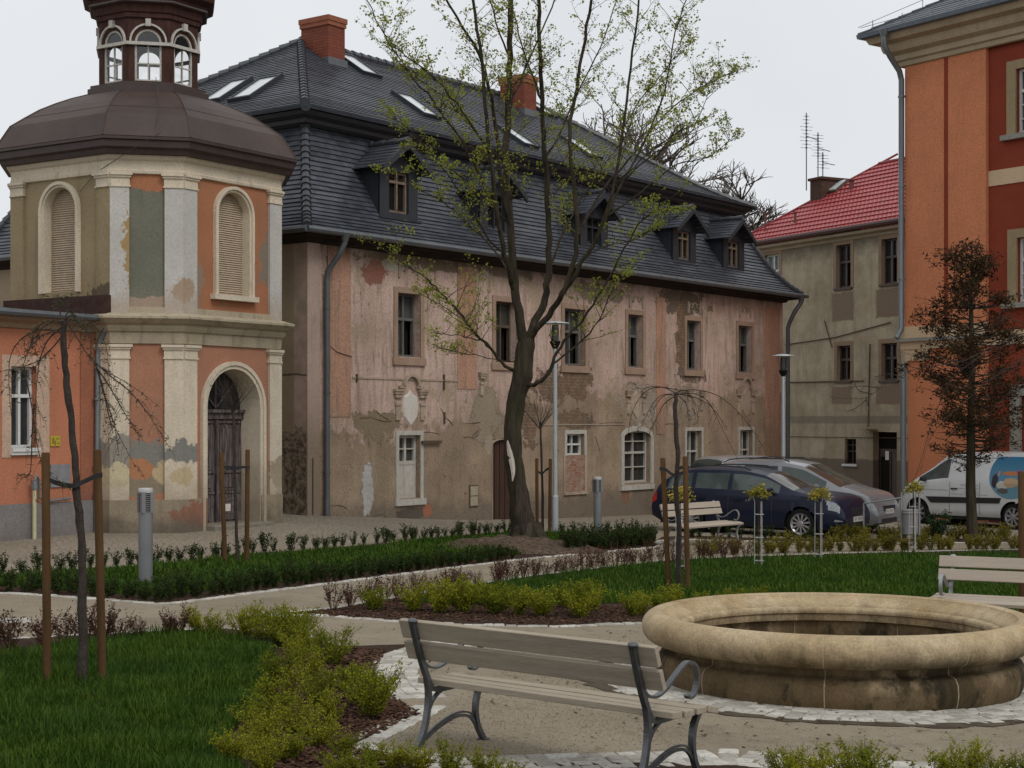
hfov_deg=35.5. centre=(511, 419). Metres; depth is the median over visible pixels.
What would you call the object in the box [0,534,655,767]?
bark mulch
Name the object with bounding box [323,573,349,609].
barberry shrub
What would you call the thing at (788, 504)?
parked car
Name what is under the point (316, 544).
box shrub
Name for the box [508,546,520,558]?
box shrub
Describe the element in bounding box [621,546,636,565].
barberry shrub
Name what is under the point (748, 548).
barberry shrub
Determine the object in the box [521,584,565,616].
spirea shrub
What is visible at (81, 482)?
tie strap
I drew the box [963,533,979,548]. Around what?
golden shrub
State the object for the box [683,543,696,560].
barberry shrub
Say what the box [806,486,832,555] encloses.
dwarf standard
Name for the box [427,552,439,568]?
box shrub
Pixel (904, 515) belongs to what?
litter bin
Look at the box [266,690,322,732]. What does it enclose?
spirea shrub
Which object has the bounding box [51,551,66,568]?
box shrub
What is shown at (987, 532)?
golden shrub
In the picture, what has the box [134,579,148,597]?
box shrub
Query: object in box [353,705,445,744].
sett band
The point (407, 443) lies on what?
window
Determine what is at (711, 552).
barberry shrub
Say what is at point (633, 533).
box shrub
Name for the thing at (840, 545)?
golden shrub
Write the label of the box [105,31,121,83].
lantern window
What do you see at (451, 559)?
box shrub
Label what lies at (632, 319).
window
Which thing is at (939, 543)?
golden shrub
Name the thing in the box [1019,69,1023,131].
window
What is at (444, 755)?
spirea shrub
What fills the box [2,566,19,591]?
box shrub
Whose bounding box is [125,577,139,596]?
box shrub
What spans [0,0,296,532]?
chapel tower
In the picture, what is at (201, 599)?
kerb
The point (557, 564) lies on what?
barberry shrub
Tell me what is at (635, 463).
window
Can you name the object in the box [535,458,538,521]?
tree stake
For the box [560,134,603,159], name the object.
roof window
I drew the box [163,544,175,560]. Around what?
box shrub
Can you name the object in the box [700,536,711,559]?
barberry shrub
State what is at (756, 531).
box shrub
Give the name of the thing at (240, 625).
spirea shrub
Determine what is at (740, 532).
box shrub
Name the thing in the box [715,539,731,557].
barberry shrub
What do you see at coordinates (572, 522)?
box shrub
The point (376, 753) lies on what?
spirea shrub
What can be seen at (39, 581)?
box shrub
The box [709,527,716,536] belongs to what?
box shrub
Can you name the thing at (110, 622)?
barberry shrub
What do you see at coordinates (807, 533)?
box shrub
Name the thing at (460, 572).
barberry shrub
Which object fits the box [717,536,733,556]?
barberry shrub
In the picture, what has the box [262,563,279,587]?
box shrub
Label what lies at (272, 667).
spirea shrub
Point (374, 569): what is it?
box shrub
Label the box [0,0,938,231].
sky
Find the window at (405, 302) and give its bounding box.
[398,293,413,356]
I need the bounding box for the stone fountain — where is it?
[642,592,1023,710]
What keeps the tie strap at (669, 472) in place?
attached to the weeping sapling at (678, 579)
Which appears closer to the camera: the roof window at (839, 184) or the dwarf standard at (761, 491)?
the dwarf standard at (761, 491)
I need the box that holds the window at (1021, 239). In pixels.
[1020,238,1023,301]
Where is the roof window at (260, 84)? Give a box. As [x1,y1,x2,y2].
[226,73,283,102]
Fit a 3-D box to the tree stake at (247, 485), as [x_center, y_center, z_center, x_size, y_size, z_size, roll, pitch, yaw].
[-3.864,1.327,23.346,0.078,1.790,0.068,0,0,0]
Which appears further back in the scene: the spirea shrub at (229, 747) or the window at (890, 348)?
the window at (890, 348)
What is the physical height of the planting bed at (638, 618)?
0.552 m
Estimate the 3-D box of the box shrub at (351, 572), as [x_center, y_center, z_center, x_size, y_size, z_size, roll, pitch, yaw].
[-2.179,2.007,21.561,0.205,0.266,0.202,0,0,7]
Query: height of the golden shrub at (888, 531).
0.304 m
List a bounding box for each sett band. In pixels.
[0,618,30,622]
[333,744,1017,767]
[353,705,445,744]
[364,641,470,698]
[608,662,1023,723]
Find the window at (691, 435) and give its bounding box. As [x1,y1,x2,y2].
[687,431,696,468]
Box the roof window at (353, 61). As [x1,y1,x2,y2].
[345,53,382,78]
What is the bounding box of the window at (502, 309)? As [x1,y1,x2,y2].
[496,302,509,362]
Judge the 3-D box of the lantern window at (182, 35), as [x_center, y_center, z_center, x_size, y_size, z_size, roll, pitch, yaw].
[-6.356,-6.935,30.816,0.040,0.990,0.500,0,0,33]
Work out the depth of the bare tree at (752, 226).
77.06 m
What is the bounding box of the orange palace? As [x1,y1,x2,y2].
[856,0,1023,522]
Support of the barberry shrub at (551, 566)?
on the planting bed at (638, 618)
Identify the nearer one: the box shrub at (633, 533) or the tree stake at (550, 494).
the box shrub at (633, 533)
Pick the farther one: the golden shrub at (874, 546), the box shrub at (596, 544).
the golden shrub at (874, 546)
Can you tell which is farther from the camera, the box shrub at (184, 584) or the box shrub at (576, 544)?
the box shrub at (576, 544)
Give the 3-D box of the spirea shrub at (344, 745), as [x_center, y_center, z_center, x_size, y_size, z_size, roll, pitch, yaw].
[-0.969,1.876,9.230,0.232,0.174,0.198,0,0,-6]
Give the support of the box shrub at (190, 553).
on the gravel path
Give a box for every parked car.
[652,464,869,537]
[691,455,771,467]
[723,456,899,530]
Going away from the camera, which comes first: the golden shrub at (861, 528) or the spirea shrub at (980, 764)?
the spirea shrub at (980, 764)
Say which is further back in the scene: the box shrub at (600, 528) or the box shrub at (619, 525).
the box shrub at (619, 525)
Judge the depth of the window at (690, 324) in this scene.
47.00 m
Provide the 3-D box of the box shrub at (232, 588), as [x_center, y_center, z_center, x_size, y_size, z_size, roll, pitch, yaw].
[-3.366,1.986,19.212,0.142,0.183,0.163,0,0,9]
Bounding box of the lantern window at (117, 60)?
[110,47,121,80]
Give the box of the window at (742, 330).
[739,326,746,372]
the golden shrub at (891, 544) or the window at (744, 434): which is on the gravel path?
the golden shrub at (891, 544)
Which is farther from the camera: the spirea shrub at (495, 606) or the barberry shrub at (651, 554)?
the barberry shrub at (651, 554)
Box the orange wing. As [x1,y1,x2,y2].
[0,306,106,541]
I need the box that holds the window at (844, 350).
[840,346,849,380]
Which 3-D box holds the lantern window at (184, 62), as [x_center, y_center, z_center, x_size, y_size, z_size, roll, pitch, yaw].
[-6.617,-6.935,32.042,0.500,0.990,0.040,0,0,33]
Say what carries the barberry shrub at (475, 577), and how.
on the planting bed at (638, 618)
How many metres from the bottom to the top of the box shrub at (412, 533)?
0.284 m
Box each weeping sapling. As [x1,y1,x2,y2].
[1,293,175,682]
[624,382,764,588]
[830,315,1023,498]
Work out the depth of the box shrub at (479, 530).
32.20 m
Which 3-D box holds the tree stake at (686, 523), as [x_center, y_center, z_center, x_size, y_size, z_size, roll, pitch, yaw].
[2.228,1.381,20.432,0.098,1.833,0.068,0,0,0]
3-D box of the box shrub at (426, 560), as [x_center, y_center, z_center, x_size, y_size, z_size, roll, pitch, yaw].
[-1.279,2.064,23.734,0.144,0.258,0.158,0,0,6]
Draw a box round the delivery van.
[898,451,1023,529]
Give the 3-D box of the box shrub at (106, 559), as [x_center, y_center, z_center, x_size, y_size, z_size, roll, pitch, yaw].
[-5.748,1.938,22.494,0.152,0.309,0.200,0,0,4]
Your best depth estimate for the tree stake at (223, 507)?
23.02 m
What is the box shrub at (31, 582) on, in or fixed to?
on the planting bed at (148, 599)
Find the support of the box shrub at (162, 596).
on the planting bed at (148, 599)
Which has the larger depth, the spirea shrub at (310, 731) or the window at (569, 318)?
the window at (569, 318)
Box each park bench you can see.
[399,618,718,767]
[659,500,743,546]
[931,554,1023,608]
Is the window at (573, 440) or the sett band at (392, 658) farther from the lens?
the window at (573, 440)
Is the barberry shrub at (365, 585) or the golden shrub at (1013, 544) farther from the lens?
the golden shrub at (1013, 544)
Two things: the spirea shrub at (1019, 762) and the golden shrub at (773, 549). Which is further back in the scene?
the golden shrub at (773, 549)
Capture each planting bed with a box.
[0,532,655,602]
[0,629,759,767]
[301,549,1017,625]
[657,535,1012,541]
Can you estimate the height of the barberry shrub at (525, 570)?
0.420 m
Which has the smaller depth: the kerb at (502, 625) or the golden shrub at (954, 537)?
the kerb at (502, 625)
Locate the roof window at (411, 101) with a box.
[390,90,442,119]
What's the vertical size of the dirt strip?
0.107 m
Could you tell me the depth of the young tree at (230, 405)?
23.30 m
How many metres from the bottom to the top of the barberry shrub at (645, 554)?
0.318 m
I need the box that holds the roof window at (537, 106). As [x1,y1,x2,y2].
[536,104,558,118]
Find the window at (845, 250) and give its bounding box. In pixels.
[840,244,850,287]
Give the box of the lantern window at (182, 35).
[174,34,191,86]
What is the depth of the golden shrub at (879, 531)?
33.84 m
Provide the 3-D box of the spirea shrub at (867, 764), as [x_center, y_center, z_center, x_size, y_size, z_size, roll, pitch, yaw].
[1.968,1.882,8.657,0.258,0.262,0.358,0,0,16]
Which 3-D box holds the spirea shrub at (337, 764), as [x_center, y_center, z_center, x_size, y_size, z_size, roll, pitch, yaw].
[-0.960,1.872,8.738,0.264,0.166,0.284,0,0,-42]
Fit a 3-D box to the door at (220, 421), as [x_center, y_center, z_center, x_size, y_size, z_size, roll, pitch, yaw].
[-5.599,0.970,30.333,0.170,2.340,1.500,0,0,33]
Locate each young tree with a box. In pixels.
[210,368,253,559]
[525,386,569,528]
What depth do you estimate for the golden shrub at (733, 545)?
28.10 m
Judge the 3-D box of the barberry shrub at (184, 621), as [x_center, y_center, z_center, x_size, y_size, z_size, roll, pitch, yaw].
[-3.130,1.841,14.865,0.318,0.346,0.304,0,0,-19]
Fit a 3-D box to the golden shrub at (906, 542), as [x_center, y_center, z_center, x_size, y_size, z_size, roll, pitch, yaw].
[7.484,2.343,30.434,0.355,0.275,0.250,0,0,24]
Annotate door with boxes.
[208,409,245,522]
[493,440,509,518]
[879,432,896,500]
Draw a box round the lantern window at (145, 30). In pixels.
[135,29,161,80]
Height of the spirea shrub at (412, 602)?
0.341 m
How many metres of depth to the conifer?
33.50 m
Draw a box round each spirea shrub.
[177,602,221,632]
[204,615,229,634]
[204,724,255,762]
[220,686,296,729]
[223,602,268,638]
[225,701,288,749]
[231,597,291,640]
[231,725,291,767]
[251,661,315,715]
[254,643,311,685]
[255,610,298,643]
[262,605,314,645]
[262,720,322,760]
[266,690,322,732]
[271,604,326,637]
[271,625,322,661]
[280,645,332,680]
[284,617,309,641]
[284,621,330,650]
[291,703,349,745]
[293,664,345,704]
[303,622,363,664]
[311,748,358,767]
[314,683,355,721]
[322,660,386,705]
[325,729,362,757]
[326,664,356,691]
[333,657,405,719]
[339,747,386,767]
[355,585,401,610]
[358,738,386,766]
[370,738,415,767]
[392,738,439,767]
[394,582,442,611]
[416,578,463,612]
[426,575,457,596]
[434,572,493,612]
[434,731,468,767]
[450,578,487,604]
[463,741,508,767]
[473,579,512,604]
[474,582,519,613]
[488,754,529,767]
[496,583,534,614]
[512,583,544,606]
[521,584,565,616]
[550,580,576,607]
[560,588,601,617]
[566,575,610,614]
[573,581,607,608]
[615,591,651,616]
[629,590,654,613]
[645,592,675,606]
[653,580,685,601]
[692,590,718,597]
[722,587,743,594]
[741,581,770,592]
[754,745,809,767]
[767,744,840,767]
[808,734,887,767]
[809,744,847,767]
[852,738,900,767]
[901,747,965,767]
[940,732,996,767]
[960,750,1013,767]
[993,748,1023,767]
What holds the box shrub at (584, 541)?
on the planting bed at (148, 599)
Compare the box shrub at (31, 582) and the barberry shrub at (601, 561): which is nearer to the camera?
the box shrub at (31, 582)
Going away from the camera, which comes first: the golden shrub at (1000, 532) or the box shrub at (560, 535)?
the box shrub at (560, 535)
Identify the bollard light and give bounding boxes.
[137,488,153,581]
[592,477,602,531]
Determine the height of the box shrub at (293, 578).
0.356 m
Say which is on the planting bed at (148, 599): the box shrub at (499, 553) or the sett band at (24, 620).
the box shrub at (499, 553)
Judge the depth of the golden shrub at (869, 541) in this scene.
29.96 m
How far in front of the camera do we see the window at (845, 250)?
59.32 m
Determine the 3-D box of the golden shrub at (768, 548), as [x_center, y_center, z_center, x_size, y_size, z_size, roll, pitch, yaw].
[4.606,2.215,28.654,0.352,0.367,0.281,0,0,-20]
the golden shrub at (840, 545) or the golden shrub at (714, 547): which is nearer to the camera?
the golden shrub at (714, 547)
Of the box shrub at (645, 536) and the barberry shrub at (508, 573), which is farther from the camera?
the box shrub at (645, 536)
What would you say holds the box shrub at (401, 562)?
on the planting bed at (148, 599)
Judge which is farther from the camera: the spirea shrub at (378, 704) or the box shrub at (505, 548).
the box shrub at (505, 548)
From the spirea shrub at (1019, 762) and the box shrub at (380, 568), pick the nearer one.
the spirea shrub at (1019, 762)
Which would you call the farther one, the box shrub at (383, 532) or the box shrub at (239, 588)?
the box shrub at (383, 532)
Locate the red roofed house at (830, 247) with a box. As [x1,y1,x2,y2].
[752,153,907,503]
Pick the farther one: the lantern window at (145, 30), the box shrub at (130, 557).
the lantern window at (145, 30)
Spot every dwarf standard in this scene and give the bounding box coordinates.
[667,485,695,568]
[746,483,772,564]
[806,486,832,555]
[903,479,926,551]
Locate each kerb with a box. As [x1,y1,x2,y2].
[0,547,654,604]
[14,627,340,644]
[271,613,641,627]
[279,549,1016,612]
[655,539,1006,546]
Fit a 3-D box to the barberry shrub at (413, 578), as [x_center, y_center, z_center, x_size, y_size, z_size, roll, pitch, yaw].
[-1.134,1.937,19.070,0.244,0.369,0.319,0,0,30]
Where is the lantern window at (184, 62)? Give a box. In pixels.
[175,50,188,82]
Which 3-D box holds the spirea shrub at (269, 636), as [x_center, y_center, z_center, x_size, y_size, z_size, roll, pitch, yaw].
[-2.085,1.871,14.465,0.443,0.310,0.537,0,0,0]
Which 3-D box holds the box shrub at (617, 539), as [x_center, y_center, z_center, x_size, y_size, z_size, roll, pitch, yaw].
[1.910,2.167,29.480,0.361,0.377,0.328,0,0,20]
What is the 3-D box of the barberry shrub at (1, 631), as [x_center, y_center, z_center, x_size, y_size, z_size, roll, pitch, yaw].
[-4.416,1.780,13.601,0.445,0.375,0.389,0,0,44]
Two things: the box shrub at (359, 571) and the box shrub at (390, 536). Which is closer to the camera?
the box shrub at (359, 571)
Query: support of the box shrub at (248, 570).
on the planting bed at (148, 599)
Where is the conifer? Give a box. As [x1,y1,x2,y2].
[892,236,1023,541]
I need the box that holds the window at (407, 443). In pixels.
[399,435,415,497]
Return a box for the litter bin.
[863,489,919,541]
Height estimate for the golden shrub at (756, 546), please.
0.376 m
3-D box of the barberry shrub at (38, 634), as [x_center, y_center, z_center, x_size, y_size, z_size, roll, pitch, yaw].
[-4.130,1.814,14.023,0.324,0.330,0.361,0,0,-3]
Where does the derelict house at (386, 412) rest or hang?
on the ground at (298, 525)
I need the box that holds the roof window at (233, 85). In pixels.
[209,76,253,101]
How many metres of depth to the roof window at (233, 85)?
39.35 m
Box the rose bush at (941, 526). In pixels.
[924,509,951,539]
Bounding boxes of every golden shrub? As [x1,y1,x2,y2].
[693,537,711,554]
[706,542,716,554]
[707,535,727,553]
[727,540,739,554]
[747,534,765,553]
[761,534,777,553]
[768,539,779,552]
[772,529,795,551]
[777,538,792,552]
[793,534,807,552]
[803,539,814,551]
[805,535,823,551]
[818,538,828,550]
[822,532,839,550]
[829,524,841,538]
[830,525,847,538]
[835,537,845,550]
[842,520,857,539]
[845,534,860,550]
[851,533,870,550]
[855,524,871,533]
[856,527,869,538]
[857,531,876,550]
[870,537,883,550]
[876,533,895,550]
[877,528,887,539]
[877,533,900,549]
[878,527,890,538]
[890,527,902,538]
[895,522,909,539]
[897,537,908,549]
[897,537,914,549]
[910,532,929,549]
[917,525,932,538]
[923,535,936,549]
[934,532,947,549]
[943,534,955,547]
[943,538,953,549]
[945,529,955,539]
[949,521,964,538]
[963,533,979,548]
[970,534,983,548]
[976,534,992,548]
[981,525,992,538]
[987,533,1002,548]
[989,525,1008,539]
[997,521,1017,538]
[1003,533,1017,548]
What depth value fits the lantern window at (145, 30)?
30.42 m
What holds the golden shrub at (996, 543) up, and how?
on the gravel path
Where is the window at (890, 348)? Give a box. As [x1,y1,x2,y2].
[885,343,896,379]
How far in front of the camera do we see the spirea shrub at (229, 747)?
8.99 m
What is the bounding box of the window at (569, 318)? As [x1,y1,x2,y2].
[565,309,578,365]
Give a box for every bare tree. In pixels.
[582,91,746,187]
[697,159,787,230]
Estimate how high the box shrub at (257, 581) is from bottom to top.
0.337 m
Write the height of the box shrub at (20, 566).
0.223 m
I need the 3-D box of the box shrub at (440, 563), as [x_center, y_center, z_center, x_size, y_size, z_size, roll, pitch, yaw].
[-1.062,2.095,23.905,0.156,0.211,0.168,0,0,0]
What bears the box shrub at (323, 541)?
on the gravel path
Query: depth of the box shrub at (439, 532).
30.45 m
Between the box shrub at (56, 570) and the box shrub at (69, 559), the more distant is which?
the box shrub at (69, 559)
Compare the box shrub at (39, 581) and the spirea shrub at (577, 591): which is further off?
the box shrub at (39, 581)
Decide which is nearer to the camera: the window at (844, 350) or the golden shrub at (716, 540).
the golden shrub at (716, 540)
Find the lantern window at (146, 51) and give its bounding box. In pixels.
[137,50,159,79]
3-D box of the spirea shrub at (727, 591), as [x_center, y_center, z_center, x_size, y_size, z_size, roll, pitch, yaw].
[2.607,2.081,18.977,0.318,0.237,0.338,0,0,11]
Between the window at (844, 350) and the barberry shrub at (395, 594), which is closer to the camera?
the barberry shrub at (395, 594)
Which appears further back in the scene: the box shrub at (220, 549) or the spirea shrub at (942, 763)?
the box shrub at (220, 549)
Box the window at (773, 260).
[767,254,778,272]
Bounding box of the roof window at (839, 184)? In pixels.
[827,179,848,193]
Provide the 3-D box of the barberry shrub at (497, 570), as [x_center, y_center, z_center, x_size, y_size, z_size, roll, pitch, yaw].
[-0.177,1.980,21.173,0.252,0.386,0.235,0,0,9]
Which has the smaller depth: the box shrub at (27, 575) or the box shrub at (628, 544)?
the box shrub at (27, 575)
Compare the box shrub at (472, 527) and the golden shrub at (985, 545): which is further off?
the box shrub at (472, 527)
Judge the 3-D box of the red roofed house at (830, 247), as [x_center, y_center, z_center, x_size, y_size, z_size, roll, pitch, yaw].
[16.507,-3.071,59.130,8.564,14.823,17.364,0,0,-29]
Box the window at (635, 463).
[625,431,645,482]
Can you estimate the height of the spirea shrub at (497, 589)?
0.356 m
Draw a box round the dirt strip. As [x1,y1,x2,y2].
[582,661,1023,727]
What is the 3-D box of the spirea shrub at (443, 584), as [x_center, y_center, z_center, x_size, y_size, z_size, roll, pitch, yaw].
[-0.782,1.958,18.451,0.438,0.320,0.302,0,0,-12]
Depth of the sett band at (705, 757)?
9.40 m
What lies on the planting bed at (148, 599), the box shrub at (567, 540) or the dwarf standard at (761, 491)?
the box shrub at (567, 540)
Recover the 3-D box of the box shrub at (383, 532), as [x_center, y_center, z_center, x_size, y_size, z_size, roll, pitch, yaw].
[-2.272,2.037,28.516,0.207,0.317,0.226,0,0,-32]
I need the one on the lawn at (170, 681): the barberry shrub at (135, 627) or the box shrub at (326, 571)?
the barberry shrub at (135, 627)
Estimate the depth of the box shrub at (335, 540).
27.37 m
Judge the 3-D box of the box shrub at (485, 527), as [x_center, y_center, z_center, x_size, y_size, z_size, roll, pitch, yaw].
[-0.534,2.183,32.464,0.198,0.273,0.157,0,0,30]
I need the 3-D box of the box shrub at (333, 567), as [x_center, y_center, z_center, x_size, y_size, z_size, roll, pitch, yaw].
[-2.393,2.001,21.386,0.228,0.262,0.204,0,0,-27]
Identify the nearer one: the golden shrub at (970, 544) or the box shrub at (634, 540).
the box shrub at (634, 540)
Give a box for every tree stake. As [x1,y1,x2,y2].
[41,452,51,680]
[93,450,106,678]
[219,452,226,563]
[244,450,249,561]
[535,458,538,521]
[548,459,551,532]
[660,458,670,588]
[683,456,689,589]
[1018,471,1023,612]
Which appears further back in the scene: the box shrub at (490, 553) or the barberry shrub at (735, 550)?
the barberry shrub at (735, 550)
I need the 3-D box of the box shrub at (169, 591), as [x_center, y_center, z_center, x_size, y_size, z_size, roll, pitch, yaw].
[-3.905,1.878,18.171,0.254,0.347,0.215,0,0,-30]
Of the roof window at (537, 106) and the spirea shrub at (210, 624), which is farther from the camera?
the roof window at (537, 106)
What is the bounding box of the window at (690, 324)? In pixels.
[687,321,694,369]
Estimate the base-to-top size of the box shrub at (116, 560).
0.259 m
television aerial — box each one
[800,113,818,190]
[816,152,833,175]
[817,132,829,176]
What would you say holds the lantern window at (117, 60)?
in the chapel tower
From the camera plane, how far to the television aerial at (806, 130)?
63.85 m
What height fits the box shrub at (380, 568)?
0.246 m
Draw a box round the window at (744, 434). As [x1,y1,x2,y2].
[740,430,748,454]
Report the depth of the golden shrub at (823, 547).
29.55 m
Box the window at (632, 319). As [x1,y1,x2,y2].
[628,315,636,367]
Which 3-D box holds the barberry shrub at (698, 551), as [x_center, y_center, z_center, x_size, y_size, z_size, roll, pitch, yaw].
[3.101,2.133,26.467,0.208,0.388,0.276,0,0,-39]
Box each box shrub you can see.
[0,551,8,572]
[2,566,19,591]
[13,558,26,572]
[17,569,38,592]
[24,566,41,590]
[30,546,41,570]
[37,574,41,588]
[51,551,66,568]
[51,563,65,589]
[51,572,65,593]
[63,563,78,594]
[65,550,77,569]
[78,570,95,595]
[86,547,94,568]
[104,548,109,566]
[104,574,119,595]
[104,577,115,597]
[109,550,122,564]
[120,577,137,597]
[121,547,135,564]
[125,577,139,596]
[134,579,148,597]
[136,583,150,599]
[150,573,167,598]
[150,578,166,600]
[153,543,163,562]
[155,570,177,599]
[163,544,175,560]
[170,571,187,597]
[171,545,186,561]
[171,568,191,597]
[186,574,200,595]
[187,542,200,560]
[188,579,200,596]
[191,571,208,594]
[196,545,205,558]
[203,578,219,594]
[209,541,221,556]
[210,566,226,593]
[213,535,228,556]
[219,573,233,592]
[226,578,238,592]
[229,566,244,590]
[231,570,247,591]
[239,535,252,549]
[240,571,253,590]
[243,568,255,588]
[248,563,264,589]
[250,538,257,552]
[258,531,272,551]
[258,564,273,587]
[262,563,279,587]
[269,536,277,550]
[273,570,280,586]
[278,557,295,585]
[284,557,302,583]
[285,531,299,550]
[295,535,308,549]
[295,563,305,582]
[297,567,311,584]
[303,560,317,582]
[310,563,323,581]
[311,535,322,548]
[313,556,329,579]
[321,535,332,547]
[322,563,337,581]
[326,560,341,578]
[328,564,340,580]
[329,532,340,546]
[335,559,350,579]
[338,532,346,545]
[346,560,357,578]
[348,531,357,544]
[351,556,371,575]
[352,556,366,576]
[360,531,369,543]
[366,554,376,573]
[368,558,377,575]
[372,527,381,543]
[375,558,385,573]
[376,559,389,574]
[379,525,389,542]
[380,554,390,573]
[385,560,393,572]
[387,530,393,541]
[388,554,402,572]
[395,549,411,571]
[399,523,412,540]
[404,553,413,570]
[405,555,415,569]
[408,525,417,538]
[411,552,425,568]
[411,553,424,569]
[414,556,424,569]
[420,526,428,536]
[423,550,429,566]
[425,524,435,536]
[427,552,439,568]
[432,545,444,565]
[434,526,442,536]
[438,549,450,566]
[438,554,444,566]
[440,527,447,536]
[446,549,455,565]
[454,523,462,535]
[454,547,466,564]
[456,520,467,534]
[463,546,473,562]
[463,551,471,564]
[464,544,477,561]
[467,521,475,534]
[469,518,478,534]
[475,545,484,562]
[476,522,482,533]
[477,547,486,560]
[482,521,489,532]
[485,544,495,561]
[491,543,500,559]
[493,522,500,531]
[496,544,506,559]
[499,541,510,558]
[500,518,510,531]
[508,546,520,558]
[555,524,572,539]
[559,524,577,547]
[569,521,589,535]
[569,527,583,547]
[570,520,578,530]
[577,531,591,546]
[585,523,602,545]
[590,531,606,548]
[594,522,608,546]
[596,528,612,548]
[601,527,617,548]
[603,525,618,547]
[609,529,620,546]
[614,518,624,528]
[614,524,632,547]
[617,528,634,547]
[622,523,639,545]
[627,523,639,546]
[632,527,649,544]
[639,526,655,545]
[642,520,658,545]
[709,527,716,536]
[724,526,732,536]
[736,524,743,537]
[750,524,759,536]
[762,527,768,538]
[765,524,774,537]
[802,529,808,538]
[808,525,815,538]
[872,523,882,538]
[978,521,986,536]
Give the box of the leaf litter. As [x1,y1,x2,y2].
[23,540,1021,764]
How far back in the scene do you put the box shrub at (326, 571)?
20.89 m
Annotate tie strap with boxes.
[50,472,102,487]
[224,466,249,468]
[660,465,688,476]
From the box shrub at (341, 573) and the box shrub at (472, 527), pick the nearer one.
the box shrub at (341, 573)
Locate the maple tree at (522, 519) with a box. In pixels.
[354,0,759,537]
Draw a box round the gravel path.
[0,534,1023,764]
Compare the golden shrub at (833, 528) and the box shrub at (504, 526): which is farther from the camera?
the golden shrub at (833, 528)
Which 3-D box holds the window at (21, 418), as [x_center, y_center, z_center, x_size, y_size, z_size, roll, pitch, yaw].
[-8.526,-0.220,27.608,0.082,1.400,0.546,0,0,33]
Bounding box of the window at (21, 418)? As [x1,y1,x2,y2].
[11,366,31,447]
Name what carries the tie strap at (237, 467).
attached to the tree stake at (247, 485)
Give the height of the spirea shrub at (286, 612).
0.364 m
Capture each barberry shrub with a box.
[0,609,17,648]
[0,609,31,647]
[24,609,61,645]
[51,608,77,641]
[65,599,108,637]
[87,598,120,636]
[105,608,136,636]
[127,615,148,635]
[159,598,193,631]
[160,608,181,632]
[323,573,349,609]
[339,584,354,608]
[342,583,360,606]
[355,572,382,604]
[372,571,398,601]
[384,577,404,599]
[385,571,414,597]
[405,573,423,595]
[410,569,425,593]
[435,571,448,586]
[437,563,461,585]
[448,566,471,581]
[455,570,472,585]
[470,569,482,583]
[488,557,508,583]
[490,561,506,582]
[491,556,512,581]
[500,561,512,579]
[506,554,527,579]
[517,555,535,578]
[528,555,544,575]
[529,552,543,577]
[540,559,552,574]
[547,552,564,574]
[553,557,566,572]
[558,554,573,570]
[567,550,581,570]
[576,542,595,570]
[585,545,602,569]
[594,547,613,567]
[603,539,621,567]
[619,545,632,564]
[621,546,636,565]
[622,543,639,563]
[638,548,652,561]
[639,548,648,562]
[643,539,658,563]
[651,540,663,560]
[669,538,683,560]
[681,542,690,559]
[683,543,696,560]
[693,537,706,558]
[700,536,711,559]
[705,547,714,557]
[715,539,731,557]
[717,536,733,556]
[728,536,741,557]
[737,536,753,555]
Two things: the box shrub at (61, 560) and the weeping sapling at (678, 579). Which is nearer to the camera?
the weeping sapling at (678, 579)
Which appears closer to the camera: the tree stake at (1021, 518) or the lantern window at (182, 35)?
the tree stake at (1021, 518)
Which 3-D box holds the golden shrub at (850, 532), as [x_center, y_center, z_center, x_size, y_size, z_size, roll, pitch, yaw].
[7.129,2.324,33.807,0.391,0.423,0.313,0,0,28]
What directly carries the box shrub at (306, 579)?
on the planting bed at (148, 599)
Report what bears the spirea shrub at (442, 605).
on the planting bed at (638, 618)
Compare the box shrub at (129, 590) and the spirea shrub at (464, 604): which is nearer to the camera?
the spirea shrub at (464, 604)
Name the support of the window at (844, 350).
in the red roofed house at (830, 247)
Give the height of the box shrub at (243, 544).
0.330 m
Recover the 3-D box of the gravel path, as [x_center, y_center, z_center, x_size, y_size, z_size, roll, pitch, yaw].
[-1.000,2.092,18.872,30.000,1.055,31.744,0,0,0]
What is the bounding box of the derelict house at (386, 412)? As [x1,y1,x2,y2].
[0,14,808,519]
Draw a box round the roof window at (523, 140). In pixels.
[497,123,539,148]
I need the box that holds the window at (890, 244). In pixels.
[885,238,896,283]
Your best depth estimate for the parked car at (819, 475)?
37.17 m
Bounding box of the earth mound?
[437,534,607,553]
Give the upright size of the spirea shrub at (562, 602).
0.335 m
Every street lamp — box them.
[546,321,568,532]
[772,354,794,458]
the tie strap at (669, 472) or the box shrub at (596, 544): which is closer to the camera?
the tie strap at (669, 472)
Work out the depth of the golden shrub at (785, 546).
28.87 m
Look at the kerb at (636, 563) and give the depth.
24.31 m
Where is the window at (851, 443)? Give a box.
[847,439,855,463]
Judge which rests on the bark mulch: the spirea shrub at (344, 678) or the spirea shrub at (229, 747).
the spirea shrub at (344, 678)
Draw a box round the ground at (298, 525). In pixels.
[0,514,1017,573]
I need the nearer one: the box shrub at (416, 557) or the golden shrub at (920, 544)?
the box shrub at (416, 557)
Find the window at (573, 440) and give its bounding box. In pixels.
[567,434,580,454]

